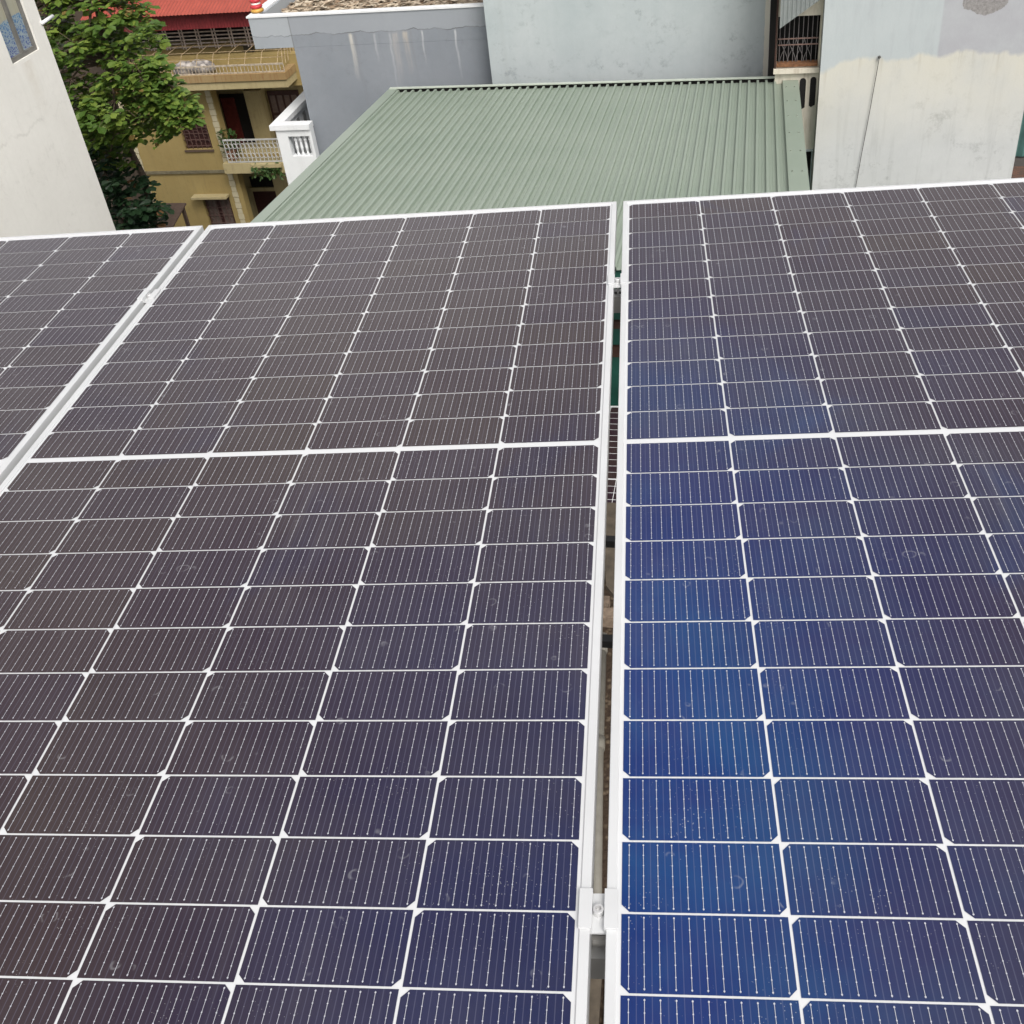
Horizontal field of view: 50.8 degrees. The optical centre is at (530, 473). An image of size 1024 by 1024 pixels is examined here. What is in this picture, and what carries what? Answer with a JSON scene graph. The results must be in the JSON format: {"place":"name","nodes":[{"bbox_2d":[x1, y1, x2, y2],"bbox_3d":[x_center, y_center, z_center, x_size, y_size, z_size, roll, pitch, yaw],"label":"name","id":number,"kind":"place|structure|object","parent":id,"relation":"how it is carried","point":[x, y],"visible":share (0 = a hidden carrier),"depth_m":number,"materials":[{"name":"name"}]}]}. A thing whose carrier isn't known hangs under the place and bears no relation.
{"place":"outdoors","nodes":[
{"label":"outdoors","id":0,"kind":"place"},
{"bbox_2d":[0,0,115,236],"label":"cream house","id":1,"kind":"structure","parent":0,"point":[49,183],"depth_m":15.20,"materials":[{"name":"beige paint"}]},
{"bbox_2d":[0,0,36,62],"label":"window","id":2,"kind":"structure","parent":1,"relation":"in","point":[15,30],"depth_m":14.77,"materials":[{"name":"blue glass"}]},
{"bbox_2d":[36,0,144,206],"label":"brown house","id":3,"kind":"structure","parent":0,"point":[78,15],"depth_m":38.38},
{"bbox_2d":[113,203,189,228],"bbox_3d":[-12.921,-7.327,36.991,2.500,3.250,2.000,2,38,11],"label":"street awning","id":4,"kind":"object","parent":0,"point":[178,208],"visible":0.11,"depth_m":36.31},
{"bbox_2d":[246,0,492,184],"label":"grey house","id":5,"kind":"structure","parent":0,"point":[356,59],"depth_m":14.94,"materials":[{"name":"paint"}]},
{"bbox_2d":[249,0,263,12],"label":"striped finial","id":6,"kind":"object","parent":5,"relation":"on","point":[256,6],"visible":1,"depth_m":14.91,"materials":[{"name":"red ceramic"}]},
{"bbox_2d":[250,76,809,405],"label":"corrugated roof house","id":7,"kind":"structure","parent":0,"point":[406,150],"depth_m":11.34,"materials":[{"name":"green metal"}]},
{"bbox_2d":[578,888,617,934],"bbox_3d":[0.079,0.513,1.218,0.043,0.076,0.048,-2,36,7],"label":"panel clamp","id":8,"kind":"object","parent":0,"point":[598,913],"visible":0.92,"depth_m":1.20,"materials":[{"name":"silver metal"}]},
{"bbox_2d":[0,201,616,1023],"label":"solar panel","id":9,"kind":"object","parent":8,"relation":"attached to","point":[302,547],"visible":1,"depth_m":1.60,"materials":[{"name":"black glass"}]},
{"bbox_2d":[590,934,605,978],"bbox_3d":[-0.492,0.557,1.284,3.600,0.043,0.040,-2,36,7],"label":"mounting rail","id":10,"kind":"object","parent":8,"relation":"attached to","point":[598,948],"depth_m":1.20,"materials":[{"name":"metal"}]},
{"bbox_2d":[0,226,203,484],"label":"solar panel","id":11,"kind":"object","parent":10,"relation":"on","point":[71,306],"visible":1,"depth_m":2.65,"materials":[{"name":"black glass"}]},
{"bbox_2d":[137,289,160,302],"bbox_3d":[-0.936,-0.412,2.675,0.043,0.076,0.048,-2,36,7],"label":"panel clamp","id":12,"kind":"object","parent":11,"relation":"attached to","point":[145,296],"visible":0.87,"depth_m":2.65,"materials":[{"name":"silver metal"}]},
{"bbox_2d":[604,178,1023,1023],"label":"solar panel","id":13,"kind":"object","parent":10,"relation":"on","point":[816,778],"visible":1,"depth_m":1.55,"materials":[{"name":"blue glass"}]},
{"bbox_2d":[593,632,607,893],"bbox_3d":[0.471,1.976,7.415,0.091,0.084,2.335,-2,38,7],"label":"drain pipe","id":14,"kind":"object","parent":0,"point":[598,849],"visible":0.36,"depth_m":7.20,"materials":[{"name":"grey metal"}]},
{"bbox_2d":[599,575,613,1023],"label":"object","id":15,"kind":"structure","parent":0,"point":[607,736],"depth_m":7.47,"materials":[{"name":"grey metal"}]},
{"bbox_2d":[589,979,601,1023],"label":"timber plank","id":16,"kind":"object","parent":15,"relation":"on","point":[595,999],"depth_m":6.15,"materials":[{"name":"brown wood"}]},
{"bbox_2d":[607,406,617,502],"bbox_3d":[0.764,0.064,9.553,1.134,0.035,2.278,2,38,11],"label":"metal grille","id":17,"kind":"object","parent":15,"relation":"on","point":[612,467],"visible":0.03,"depth_m":9.82,"materials":[{"name":"white metal"}]},
{"bbox_2d":[605,502,615,597],"bbox_3d":[0.680,0.613,8.651,0.187,0.040,1.183,-4,38,3],"label":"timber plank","id":18,"kind":"object","parent":17,"relation":"on","point":[610,552],"visible":0.36,"depth_m":8.59,"materials":[{"name":"brown wood"}]},
{"bbox_2d":[602,634,612,647],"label":"steel beam","id":19,"kind":"structure","parent":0,"point":[607,640],"depth_m":3.39,"materials":[{"name":"grey metal"}]},
{"bbox_2d":[603,596,613,627],"bbox_3d":[0.553,1.088,8.574,0.270,0.110,0.260,2,38,11],"label":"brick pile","id":20,"kind":"object","parent":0,"point":[608,611],"visible":0.18,"depth_m":8.48,"materials":[{"name":"beige brick"}]},
{"bbox_2d":[605,535,614,547],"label":"steel beam","id":21,"kind":"structure","parent":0,"point":[610,541],"depth_m":3.76,"materials":[{"name":"grey metal"}]},
{"bbox_2d":[608,273,626,293],"bbox_3d":[0.204,-0.420,2.505,0.043,0.076,0.048,-2,36,7],"label":"panel clamp","id":22,"kind":"object","parent":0,"point":[617,282],"visible":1,"depth_m":2.48,"materials":[{"name":"silver metal"}]},
{"bbox_2d":[614,289,620,312],"bbox_3d":[-0.365,-0.387,2.587,3.600,0.044,0.040,-2,36,7],"label":"mounting rail","id":23,"kind":"object","parent":22,"relation":"attached to","point":[617,303],"depth_m":2.50,"materials":[{"name":"metal"}]},
{"label":"ground","id":24,"kind":"structure","parent":0,"visible":0},
{"bbox_2d":[34,0,205,227],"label":"broadleaf tree","id":25,"kind":"object","parent":24,"relation":"on","point":[154,95],"visible":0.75,"depth_m":26.17,"materials":[{"name":"green plant"}]},
{"bbox_2d":[84,127,174,230],"bbox_3d":[-11.444,-5.955,31.164,2.773,7.932,5.050,-22,40,-19],"label":"shade tree","id":26,"kind":"object","parent":24,"relation":"on","point":[140,216],"visible":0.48,"depth_m":28.56,"materials":[{"name":"green plant"}]},
{"bbox_2d":[80,0,303,230],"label":"yellow house","id":27,"kind":"structure","parent":24,"relation":"on","point":[248,92],"depth_m":37.51,"materials":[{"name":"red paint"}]},
{"bbox_2d":[173,59,214,74],"bbox_3d":[-11.093,-13.411,35.591,1.431,0.529,0.641,-3,38,5],"label":"cloth heap","id":28,"kind":"object","parent":27,"relation":"on","point":[202,62],"visible":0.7,"depth_m":35.39,"materials":[{"name":"white fabric"}]},
{"bbox_2d":[180,118,213,151],"bbox_3d":[-11.665,-11.840,37.620,1.108,1.161,0.270,2,38,11],"label":"window","id":29,"kind":"structure","parent":27,"relation":"in","point":[198,137],"depth_m":37.76,"materials":[{"name":"red wood"}]},
{"bbox_2d":[191,194,235,224],"bbox_3d":[-11.430,-9.398,39.348,1.363,1.682,0.540,2,38,11],"label":"window","id":30,"kind":"structure","parent":27,"relation":"in","point":[219,207],"depth_m":39.31,"materials":[{"name":"red wood"}]},
{"bbox_2d":[216,128,244,159],"bbox_3d":[-10.392,-11.431,37.324,0.904,1.122,0.588,2,38,11],"label":"potted plant","id":31,"kind":"object","parent":27,"relation":"on","point":[232,132],"visible":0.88,"depth_m":37.30,"materials":[{"name":"green plant"}]},
{"bbox_2d":[219,93,254,147],"bbox_3d":[-10.358,-12.443,38.581,1.091,2.271,0.135,2,38,11],"label":"door","id":32,"kind":"structure","parent":27,"relation":"in","point":[234,107],"depth_m":38.32,"materials":[{"name":"red wood"}]},
{"bbox_2d":[253,191,276,213],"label":"door","id":33,"kind":"structure","parent":27,"relation":"in","point":[263,199],"depth_m":40.22,"materials":[{"name":"red wood"}]},
{"bbox_2d":[250,162,284,180],"bbox_3d":[-9.125,-10.446,37.225,1.281,0.657,0.486,2,38,11],"label":"trailing plant","id":34,"kind":"object","parent":27,"relation":"on","point":[267,167],"visible":1,"depth_m":37.12,"materials":[{"name":"green plant"}]},
{"bbox_2d":[266,90,298,120],"bbox_3d":[-8.537,-12.410,38.211,1.150,2.330,0.095,2,38,11],"label":"window","id":35,"kind":"structure","parent":27,"relation":"in","point":[279,100],"depth_m":37.67,"materials":[{"name":"red wood"}]},
{"bbox_2d":[483,0,769,83],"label":"pale blue house","id":36,"kind":"structure","parent":24,"relation":"on","point":[539,41],"depth_m":13.87,"materials":[{"name":"white paint"}]},
{"bbox_2d":[768,0,1023,189],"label":"stained white house","id":37,"kind":"structure","parent":24,"relation":"on","point":[947,103],"depth_m":12.73,"materials":[{"name":"beige paint"}]},
{"bbox_2d":[768,0,776,75],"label":"drainpipe","id":38,"kind":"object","parent":37,"relation":"in","point":[773,8],"depth_m":13.05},
{"bbox_2d":[780,0,818,27],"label":"corrugated awning","id":39,"kind":"object","parent":37,"relation":"attached to","point":[790,10],"visible":1,"depth_m":12.20,"materials":[{"name":"grey metal"}]},
{"bbox_2d":[855,56,880,187],"bbox_3d":[4.075,-3.961,13.164,0.186,2.225,0.040,2,38,11],"label":"hanging cable","id":40,"kind":"object","parent":37,"relation":"hanging from","point":[879,57],"visible":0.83,"depth_m":12.92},
{"bbox_2d":[1011,156,1023,177],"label":"brick wall","id":41,"kind":"structure","parent":24,"relation":"on","point":[1018,170],"depth_m":13.98,"materials":[{"name":"orange brick"}]},
{"bbox_2d":[1015,112,1023,156],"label":"teal sheet fence","id":42,"kind":"object","parent":41,"relation":"on","point":[1020,150],"visible":0.12,"depth_m":13.97,"materials":[{"name":"teal metal"}]}
]}

